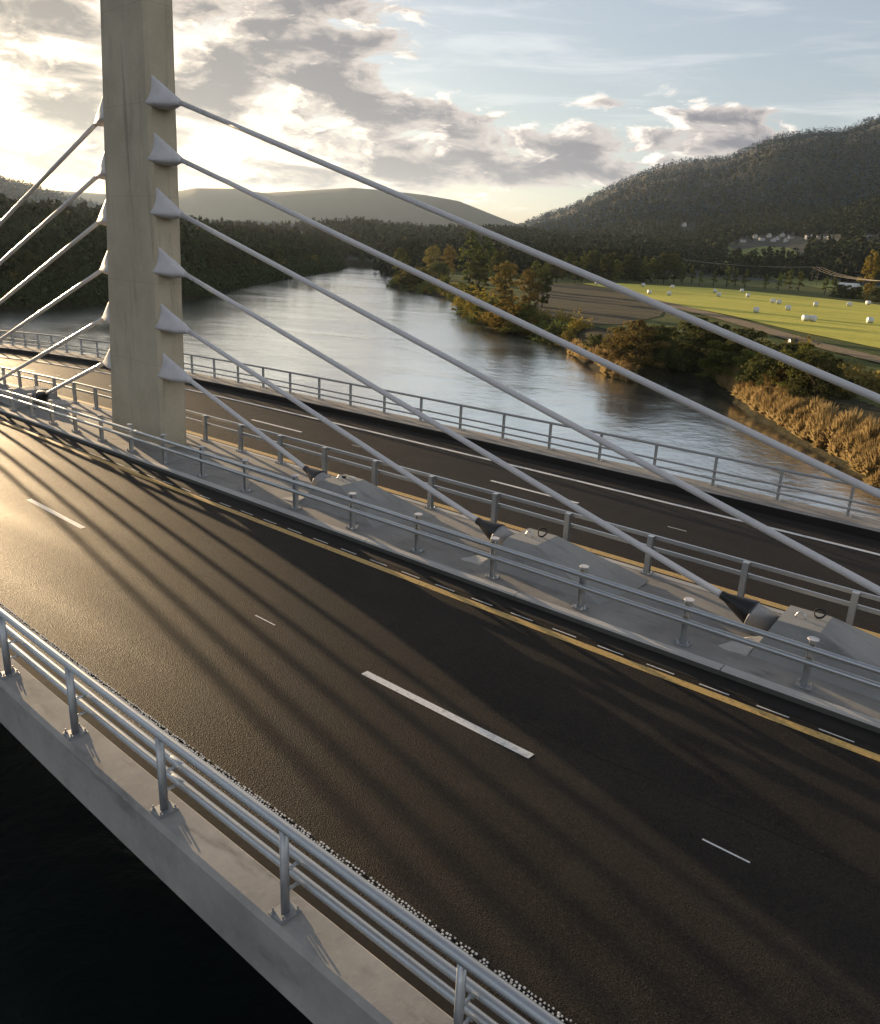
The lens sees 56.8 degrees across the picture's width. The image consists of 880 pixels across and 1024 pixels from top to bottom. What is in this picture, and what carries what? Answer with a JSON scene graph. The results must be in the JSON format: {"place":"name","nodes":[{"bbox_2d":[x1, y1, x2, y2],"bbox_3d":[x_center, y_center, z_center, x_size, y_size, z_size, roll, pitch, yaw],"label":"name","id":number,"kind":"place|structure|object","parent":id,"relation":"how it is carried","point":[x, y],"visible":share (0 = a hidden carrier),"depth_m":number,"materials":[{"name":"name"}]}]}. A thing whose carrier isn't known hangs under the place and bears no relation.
{"place":"outdoors","nodes":[
{"label":"outdoors","id":0,"kind":"place"},
{"bbox_2d":[0,413,879,1023],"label":"road","id":1,"kind":"structure","parent":0,"point":[564,821],"depth_m":10.84,"materials":[{"name":"black asphalt"}]},
{"bbox_2d":[0,267,879,1023],"bbox_3d":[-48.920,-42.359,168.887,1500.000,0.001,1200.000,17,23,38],"label":"water","id":2,"kind":"structure","parent":0,"point":[100,923],"depth_m":63.09,"materials":[{"name":"blue liquid"}]},
{"bbox_2d":[0,351,879,637],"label":"road","id":3,"kind":"structure","parent":0,"point":[688,519],"depth_m":22.98,"materials":[{"name":"black asphalt"}]},
{"bbox_2d":[0,119,879,478],"bbox_3d":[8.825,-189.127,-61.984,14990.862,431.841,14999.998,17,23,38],"label":"ground","id":4,"kind":"structure","parent":0,"point":[318,205],"depth_m":1343.68,"materials":[{"name":"green plant"}]},
{"bbox_2d":[0,217,13,277],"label":"conifer","id":5,"kind":"object","parent":4,"relation":"on","point":[2,244],"visible":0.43,"depth_m":159.22,"materials":[{"name":"green plant"}]},
{"bbox_2d":[9,248,39,284],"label":"broadleaf tree","id":6,"kind":"object","parent":4,"relation":"on","point":[27,256],"visible":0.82,"depth_m":152.87,"materials":[{"name":"green plant"}]},
{"bbox_2d":[40,224,53,272],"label":"conifer","id":7,"kind":"object","parent":4,"relation":"on","point":[45,235],"visible":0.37,"depth_m":166.82,"materials":[{"name":"green plant"}]},
{"bbox_2d":[48,251,72,278],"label":"broadleaf tree","id":8,"kind":"object","parent":4,"relation":"on","point":[63,257],"visible":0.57,"depth_m":161.75,"materials":[{"name":"green plant"}]},
{"bbox_2d":[97,224,106,251],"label":"conifer","id":9,"kind":"object","parent":4,"relation":"on","point":[104,227],"visible":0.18,"depth_m":186.71,"materials":[{"name":"green plant"}]},
{"bbox_2d":[94,0,191,447],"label":"bridge pylon","id":10,"kind":"object","parent":4,"relation":"on","point":[140,212],"visible":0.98,"depth_m":23.75,"materials":[{"name":"concrete"}]},
{"bbox_2d":[0,123,95,225],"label":"stay cable","id":11,"kind":"object","parent":10,"relation":"attached to","point":[71,149],"visible":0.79,"depth_m":27.75,"materials":[{"name":"grey metal"}]},
{"bbox_2d":[0,176,96,264],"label":"stay cable","id":12,"kind":"object","parent":10,"relation":"attached to","point":[82,189],"visible":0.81,"depth_m":28.39,"materials":[{"name":"grey metal"}]},
{"bbox_2d":[0,221,99,303],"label":"stay cable","id":13,"kind":"object","parent":10,"relation":"attached to","point":[56,256],"visible":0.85,"depth_m":28.97,"materials":[{"name":"grey metal"}]},
{"bbox_2d":[0,269,100,341],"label":"stay cable","id":14,"kind":"object","parent":10,"relation":"attached to","point":[61,297],"visible":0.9,"depth_m":29.60,"materials":[{"name":"grey metal"}]},
{"bbox_2d":[0,317,102,380],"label":"stay cable","id":15,"kind":"object","parent":10,"relation":"attached to","point":[74,335],"visible":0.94,"depth_m":30.26,"materials":[{"name":"grey metal"}]},
{"bbox_2d":[35,362,103,401],"bbox_3d":[-13.649,-4.792,29.999,0.490,2.490,6.478,-14,25,-42],"label":"stay cable","id":16,"kind":"object","parent":10,"relation":"attached to","point":[42,395],"visible":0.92,"depth_m":30.64,"materials":[{"name":"grey metal"}]},
{"bbox_2d":[189,379,325,482],"bbox_3d":[-5.397,-2.363,22.746,6.268,2.142,0.490,17,23,38],"label":"stay cable","id":17,"kind":"object","parent":10,"relation":"attached to","point":[311,473],"visible":0.9,"depth_m":22.37,"materials":[{"name":"pale grey painted steel"},{"name":"black rubber"}]},
{"bbox_2d":[188,329,505,539],"bbox_3d":[-3.123,-2.386,20.824,11.943,3.593,0.490,17,23,38],"label":"stay cable","id":18,"kind":"object","parent":10,"relation":"attached to","point":[488,528],"visible":0.94,"depth_m":19.83,"materials":[{"name":"grey metal"}]},
{"bbox_2d":[184,272,759,622],"bbox_3d":[-1.009,-2.471,18.941,17.496,5.274,0.490,17,23,36],"label":"stay cable","id":19,"kind":"object","parent":10,"relation":"attached to","point":[741,607],"visible":0.94,"depth_m":17.07,"materials":[{"name":"grey metal"}]},
{"bbox_2d":[180,158,879,498],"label":"stay cable","id":20,"kind":"object","parent":10,"relation":"attached to","point":[798,455],"visible":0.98,"depth_m":16.07,"materials":[{"name":"grey metal"}]},
{"bbox_2d":[180,212,879,594],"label":"stay cable","id":21,"kind":"object","parent":10,"relation":"attached to","point":[804,550],"visible":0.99,"depth_m":16.24,"materials":[{"name":"grey metal"}]},
{"bbox_2d":[0,197,336,276],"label":"forest","id":22,"kind":"object","parent":4,"relation":"on","point":[12,238],"visible":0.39,"depth_m":178.86,"materials":[{"name":"green plant"}]},
{"bbox_2d":[0,252,346,308],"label":"undergrowth","id":23,"kind":"object","parent":4,"relation":"on","point":[9,283],"visible":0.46,"depth_m":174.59,"materials":[{"name":"green plant"}]},
{"bbox_2d":[180,225,198,274],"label":"conifer","id":24,"kind":"object","parent":4,"relation":"on","point":[186,243],"visible":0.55,"depth_m":199.24,"materials":[{"name":"green plant"}]},
{"bbox_2d":[220,245,235,270],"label":"broadleaf tree","id":25,"kind":"object","parent":4,"relation":"on","point":[229,255],"visible":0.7,"depth_m":242.93,"materials":[{"name":"green plant"}]},
{"bbox_2d":[268,244,284,263],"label":"broadleaf tree","id":26,"kind":"object","parent":4,"relation":"on","point":[277,248],"visible":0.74,"depth_m":305.26,"materials":[{"name":"green plant"}]},
{"bbox_2d":[392,247,410,277],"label":"broadleaf tree","id":27,"kind":"object","parent":4,"relation":"on","point":[399,252],"visible":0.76,"depth_m":277.20,"materials":[{"name":"green plant"}]},
{"bbox_2d":[398,272,423,284],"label":"bush","id":28,"kind":"object","parent":4,"relation":"on","point":[403,281],"visible":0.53,"depth_m":263.50,"materials":[{"name":"green plant"}]},
{"bbox_2d":[406,267,432,281],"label":"bush","id":29,"kind":"object","parent":4,"relation":"on","point":[424,271],"visible":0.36,"depth_m":263.03,"materials":[{"name":"green plant"}]},
{"bbox_2d":[422,245,441,269],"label":"broadleaf tree","id":30,"kind":"object","parent":4,"relation":"on","point":[432,252],"visible":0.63,"depth_m":330.20,"materials":[{"name":"yellow plant"}]},
{"bbox_2d":[0,344,879,1023],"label":"bridge deck","id":31,"kind":"structure","parent":4,"relation":"on","point":[312,964],"depth_m":12.44,"materials":[{"name":"concrete"}]},
{"bbox_2d":[0,385,71,407],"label":"anchor block","id":32,"kind":"structure","parent":31,"relation":"on","point":[24,391],"depth_m":32.81,"materials":[{"name":"concrete"}]},
{"bbox_2d":[0,607,564,1023],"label":"railing","id":33,"kind":"object","parent":31,"relation":"on","point":[286,910],"visible":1,"depth_m":7.74,"materials":[{"name":"metal"}]},
{"bbox_2d":[282,472,433,527],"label":"anchor block","id":34,"kind":"structure","parent":31,"relation":"on","point":[368,492],"depth_m":20.04,"materials":[{"name":"concrete"}]},
{"bbox_2d":[0,388,879,691],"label":"guardrail","id":35,"kind":"object","parent":31,"relation":"on","point":[686,622],"visible":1,"depth_m":15.82,"materials":[{"name":"metal"}]},
{"bbox_2d":[0,366,879,625],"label":"guardrail","id":36,"kind":"object","parent":31,"relation":"on","point":[745,575],"visible":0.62,"depth_m":18.87,"materials":[{"name":"metal"}]},
{"bbox_2d":[0,330,879,517],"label":"railing","id":37,"kind":"object","parent":31,"relation":"on","point":[599,453],"visible":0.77,"depth_m":28.22,"materials":[{"name":"grey metal"}]},
{"bbox_2d":[460,526,649,603],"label":"anchor block","id":38,"kind":"structure","parent":31,"relation":"on","point":[553,549],"depth_m":16.61,"materials":[{"name":"concrete"}]},
{"bbox_2d":[718,603,879,700],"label":"anchor block","id":39,"kind":"structure","parent":31,"relation":"on","point":[831,633],"depth_m":13.61,"materials":[{"name":"concrete"}]},
{"bbox_3d":[20.529,6.477,5.003,3.470,0.789,2.030,14,21,30],"label":"anchor block","id":40,"kind":"object","parent":31,"relation":"on","visible":0},
{"bbox_2d":[179,100,879,403],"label":"stay cable","id":41,"kind":"object","parent":40,"relation":"attached to","point":[791,361],"visible":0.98,"depth_m":15.90,"materials":[{"name":"grey metal"}]},
{"bbox_2d":[0,177,879,282],"bbox_3d":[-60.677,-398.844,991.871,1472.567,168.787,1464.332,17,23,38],"label":"forest","id":42,"kind":"object","parent":4,"relation":"on","point":[522,260],"visible":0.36,"depth_m":520.90,"materials":[{"name":"green plant"}]},
{"bbox_2d":[0,113,879,267],"bbox_3d":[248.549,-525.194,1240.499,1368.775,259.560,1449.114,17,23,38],"label":"forest","id":43,"kind":"object","parent":4,"relation":"on","point":[817,246],"visible":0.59,"depth_m":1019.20,"materials":[{"name":"green plant"}]},
{"bbox_2d":[425,261,455,279],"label":"bush","id":44,"kind":"object","parent":4,"relation":"on","point":[441,269],"visible":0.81,"depth_m":284.66,"materials":[{"name":"green plant"}]},
{"bbox_2d":[434,274,452,292],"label":"bush","id":45,"kind":"object","parent":4,"relation":"on","point":[444,279],"visible":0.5,"depth_m":239.08,"materials":[{"name":"green plant"}]},
{"bbox_2d":[440,244,457,272],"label":"broadleaf tree","id":46,"kind":"object","parent":4,"relation":"on","point":[447,257],"visible":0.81,"depth_m":333.17,"materials":[{"name":"orange plant"}]},
{"bbox_2d":[446,282,472,304],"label":"bush","id":47,"kind":"object","parent":4,"relation":"on","point":[464,287],"visible":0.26,"depth_m":192.98,"materials":[{"name":"green plant"}]},
{"bbox_2d":[449,285,489,310],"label":"bush","id":48,"kind":"object","parent":4,"relation":"on","point":[460,299],"visible":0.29,"depth_m":172.48,"materials":[{"name":"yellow plant"}]},
{"bbox_2d":[457,231,482,283],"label":"upright tree","id":49,"kind":"object","parent":4,"relation":"on","point":[474,250],"visible":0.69,"depth_m":263.85,"materials":[{"name":"green plant"}]},
{"bbox_2d":[457,291,497,318],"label":"bush","id":50,"kind":"object","parent":4,"relation":"on","point":[468,305],"visible":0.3,"depth_m":158.33,"materials":[{"name":"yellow plant"}]},
{"bbox_2d":[467,253,489,292],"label":"broadleaf tree","id":51,"kind":"object","parent":4,"relation":"on","point":[479,275],"visible":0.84,"depth_m":186.75,"materials":[{"name":"green plant"}]},
{"bbox_2d":[478,236,495,283],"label":"upright tree","id":52,"kind":"object","parent":4,"relation":"on","point":[488,245],"visible":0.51,"depth_m":257.48,"materials":[{"name":"green plant"}]},
{"bbox_2d":[468,296,506,326],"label":"bush","id":53,"kind":"object","parent":4,"relation":"on","point":[490,302],"visible":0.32,"depth_m":153.19,"materials":[{"name":"green plant"}]},
{"bbox_2d":[385,265,593,341],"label":"undergrowth","id":54,"kind":"object","parent":4,"relation":"on","point":[578,324],"visible":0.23,"depth_m":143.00,"materials":[{"name":"green plant"}]},
{"bbox_2d":[476,299,512,327],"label":"bush","id":55,"kind":"object","parent":4,"relation":"on","point":[490,314],"visible":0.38,"depth_m":148.49,"materials":[{"name":"orange plant"}]},
{"bbox_2d":[488,250,510,288],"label":"broadleaf tree","id":56,"kind":"object","parent":4,"relation":"on","point":[495,258],"visible":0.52,"depth_m":222.74,"materials":[{"name":"green plant"}]},
{"bbox_2d":[488,261,521,304],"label":"broadleaf tree","id":57,"kind":"object","parent":4,"relation":"on","point":[511,267],"visible":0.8,"depth_m":154.22,"materials":[{"name":"orange plant"}]},
{"bbox_2d":[485,296,540,336],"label":"bush","id":58,"kind":"object","parent":4,"relation":"on","point":[516,307],"visible":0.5,"depth_m":143.86,"materials":[{"name":"green plant"}]},
{"bbox_2d":[497,303,548,334],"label":"bush","id":59,"kind":"object","parent":4,"relation":"on","point":[529,313],"visible":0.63,"depth_m":142.24,"materials":[{"name":"green plant"}]},
{"bbox_2d":[517,269,542,310],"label":"broadleaf tree","id":60,"kind":"object","parent":4,"relation":"on","point":[531,294],"visible":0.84,"depth_m":145.82,"materials":[{"name":"orange plant"}]},
{"bbox_2d":[530,261,541,280],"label":"broadleaf tree","id":61,"kind":"object","parent":4,"relation":"on","point":[533,266],"visible":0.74,"depth_m":303.38,"materials":[{"name":"green plant"}]},
{"bbox_2d":[527,321,549,341],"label":"bush","id":62,"kind":"object","parent":4,"relation":"on","point":[542,326],"visible":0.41,"depth_m":136.69,"materials":[{"name":"green plant"}]},
{"bbox_2d":[536,271,552,307],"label":"broadleaf tree","id":63,"kind":"object","parent":4,"relation":"on","point":[547,287],"visible":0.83,"depth_m":168.27,"materials":[{"name":"green plant"}]},
{"bbox_2d":[538,324,563,345],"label":"bush","id":64,"kind":"object","parent":4,"relation":"on","point":[552,329],"visible":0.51,"depth_m":131.06,"materials":[{"name":"green plant"}]},
{"bbox_2d":[549,251,565,282],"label":"broadleaf tree","id":65,"kind":"object","parent":4,"relation":"on","point":[560,257],"visible":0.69,"depth_m":306.49,"materials":[{"name":"green plant"}]},
{"bbox_2d":[555,331,578,345],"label":"bush","id":66,"kind":"object","parent":4,"relation":"on","point":[569,336],"visible":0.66,"depth_m":125.98,"materials":[{"name":"green plant"}]},
{"bbox_2d":[564,252,577,278],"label":"broadleaf tree","id":67,"kind":"object","parent":4,"relation":"on","point":[570,256],"visible":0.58,"depth_m":351.57,"materials":[{"name":"green plant"}]},
{"bbox_2d":[578,251,588,281],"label":"upright tree","id":68,"kind":"object","parent":4,"relation":"on","point":[584,258],"visible":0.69,"depth_m":322.71,"materials":[{"name":"green plant"}]},
{"bbox_2d":[584,249,599,273],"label":"broadleaf tree","id":69,"kind":"object","parent":4,"relation":"on","point":[590,256],"visible":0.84,"depth_m":361.00,"materials":[{"name":"green plant"}]},
{"bbox_2d":[582,333,606,350],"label":"bush","id":70,"kind":"object","parent":4,"relation":"on","point":[598,341],"visible":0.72,"depth_m":111.94,"materials":[{"name":"green plant"}]},
{"bbox_2d":[593,252,606,275],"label":"broadleaf tree","id":71,"kind":"object","parent":4,"relation":"on","point":[598,262],"visible":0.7,"depth_m":362.07,"materials":[{"name":"green plant"}]},
{"bbox_2d":[599,253,614,278],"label":"broadleaf tree","id":72,"kind":"object","parent":4,"relation":"on","point":[604,265],"visible":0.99,"depth_m":332.72,"materials":[{"name":"green plant"}]},
{"bbox_2d":[595,326,633,359],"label":"bush","id":73,"kind":"object","parent":4,"relation":"on","point":[609,338],"visible":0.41,"depth_m":102.41,"materials":[{"name":"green plant"}]},
{"bbox_2d":[611,259,624,282],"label":"broadleaf tree","id":74,"kind":"object","parent":4,"relation":"on","point":[616,265],"visible":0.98,"depth_m":335.35,"materials":[{"name":"green plant"}]},
{"bbox_2d":[619,254,635,282],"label":"broadleaf tree","id":75,"kind":"object","parent":4,"relation":"on","point":[628,266],"visible":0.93,"depth_m":344.96,"materials":[{"name":"green plant"}]},
{"bbox_2d":[609,319,670,368],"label":"bush","id":76,"kind":"object","parent":4,"relation":"on","point":[644,335],"visible":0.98,"depth_m":97.95,"materials":[{"name":"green plant"}]},
{"bbox_2d":[639,256,647,281],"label":"upright tree","id":77,"kind":"object","parent":4,"relation":"on","point":[644,266],"visible":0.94,"depth_m":361.62,"materials":[{"name":"green plant"}]},
{"bbox_2d":[644,258,659,282],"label":"broadleaf tree","id":78,"kind":"object","parent":4,"relation":"on","point":[654,263],"visible":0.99,"depth_m":356.02,"materials":[{"name":"green plant"}]},
{"bbox_2d":[625,324,695,370],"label":"bush","id":79,"kind":"object","parent":4,"relation":"on","point":[665,332],"visible":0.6,"depth_m":99.11,"materials":[{"name":"green plant"}]},
{"bbox_2d":[657,252,674,283],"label":"broadleaf tree","id":80,"kind":"object","parent":4,"relation":"on","point":[667,264],"visible":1,"depth_m":350.10,"materials":[{"name":"green plant"}]},
{"bbox_2d":[667,253,683,283],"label":"broadleaf tree","id":81,"kind":"object","parent":4,"relation":"on","point":[677,258],"visible":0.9,"depth_m":359.86,"materials":[{"name":"green plant"}]},
{"bbox_2d":[670,316,726,353],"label":"bush","id":82,"kind":"object","parent":4,"relation":"on","point":[691,329],"visible":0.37,"depth_m":102.27,"materials":[{"name":"green plant"}]},
{"bbox_2d":[682,321,740,358],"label":"bush","id":83,"kind":"object","parent":4,"relation":"on","point":[704,337],"visible":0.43,"depth_m":99.98,"materials":[{"name":"green plant"}]},
{"bbox_2d":[695,354,732,379],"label":"bush","id":84,"kind":"object","parent":4,"relation":"on","point":[702,374],"visible":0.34,"depth_m":94.80,"materials":[{"name":"green plant"}]},
{"bbox_2d":[697,335,744,377],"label":"bush","id":85,"kind":"object","parent":4,"relation":"on","point":[723,348],"visible":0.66,"depth_m":93.26,"materials":[{"name":"green plant"}]},
{"bbox_2d":[567,338,879,487],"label":"dry reeds","id":86,"kind":"object","parent":4,"relation":"on","point":[851,439],"visible":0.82,"depth_m":68.26,"materials":[{"name":"beige plant"}]},
{"bbox_2d":[710,327,774,368],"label":"bush","id":87,"kind":"object","parent":4,"relation":"on","point":[744,332],"visible":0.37,"depth_m":92.57,"materials":[{"name":"green plant"}]},
{"bbox_2d":[728,349,769,378],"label":"bush","id":88,"kind":"object","parent":4,"relation":"on","point":[749,354],"visible":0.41,"depth_m":87.35,"materials":[{"name":"green plant"}]},
{"bbox_2d":[651,247,877,293],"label":"pasture","id":89,"kind":"structure","parent":4,"relation":"on","point":[805,281],"depth_m":477.71,"materials":[{"name":"green plant"}]},
{"bbox_2d":[731,246,800,257],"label":"pasture","id":90,"kind":"structure","parent":4,"relation":"on","point":[745,251],"depth_m":748.12,"materials":[{"name":"green plant"}]},
{"bbox_2d":[733,340,802,388],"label":"bush","id":91,"kind":"object","parent":4,"relation":"on","point":[758,364],"visible":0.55,"depth_m":81.11,"materials":[{"name":"green plant"}]},
{"bbox_2d":[657,334,879,394],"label":"undergrowth","id":92,"kind":"object","parent":4,"relation":"on","point":[866,379],"visible":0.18,"depth_m":78.06,"materials":[{"name":"green leaves"},{"name":"brown twigs"}]},
{"bbox_2d":[759,363,795,390],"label":"bush","id":93,"kind":"object","parent":4,"relation":"on","point":[781,371],"visible":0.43,"depth_m":79.03,"materials":[{"name":"green plant"}]},
{"bbox_2d":[764,342,842,390],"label":"bush","id":94,"kind":"object","parent":4,"relation":"on","point":[801,355],"visible":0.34,"depth_m":76.91,"materials":[{"name":"green plant"}]},
{"bbox_2d":[785,354,858,400],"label":"bush","id":95,"kind":"object","parent":4,"relation":"on","point":[816,361],"visible":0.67,"depth_m":73.30,"materials":[{"name":"green plant"}]},
{"bbox_2d":[828,284,854,297],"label":"bush","id":96,"kind":"object","parent":4,"relation":"on","point":[841,288],"visible":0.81,"depth_m":291.74,"materials":[{"name":"green plant"}]},
{"bbox_2d":[841,286,865,298],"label":"bush","id":97,"kind":"object","parent":4,"relation":"on","point":[854,291],"visible":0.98,"depth_m":285.87,"materials":[{"name":"green plant"}]},
{"bbox_2d":[857,249,879,298],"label":"broadleaf tree","id":98,"kind":"object","parent":4,"relation":"on","point":[875,266],"visible":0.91,"depth_m":288.21,"materials":[{"name":"orange plant"}]},
{"bbox_2d":[861,287,879,301],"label":"bush","id":99,"kind":"object","parent":4,"relation":"on","point":[871,293],"visible":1,"depth_m":272.14,"materials":[{"name":"green plant"}]},
{"bbox_2d":[0,0,879,223],"label":"sky","id":100,"kind":"structure","parent":0,"point":[515,111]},
{"bbox_2d":[534,284,662,323],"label":"dark field","id":101,"kind":"structure","parent":0,"point":[598,305],"depth_m":186.11,"materials":[{"name":"brown soil"}]},
{"bbox_2d":[582,283,879,347],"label":"hay field","id":102,"kind":"structure","parent":0,"point":[840,320],"depth_m":205.15,"materials":[{"name":"green plant"}]},
{"bbox_2d":[654,299,879,362],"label":"track","id":103,"kind":"structure","parent":0,"point":[850,352],"depth_m":137.13,"materials":[{"name":"soil"}]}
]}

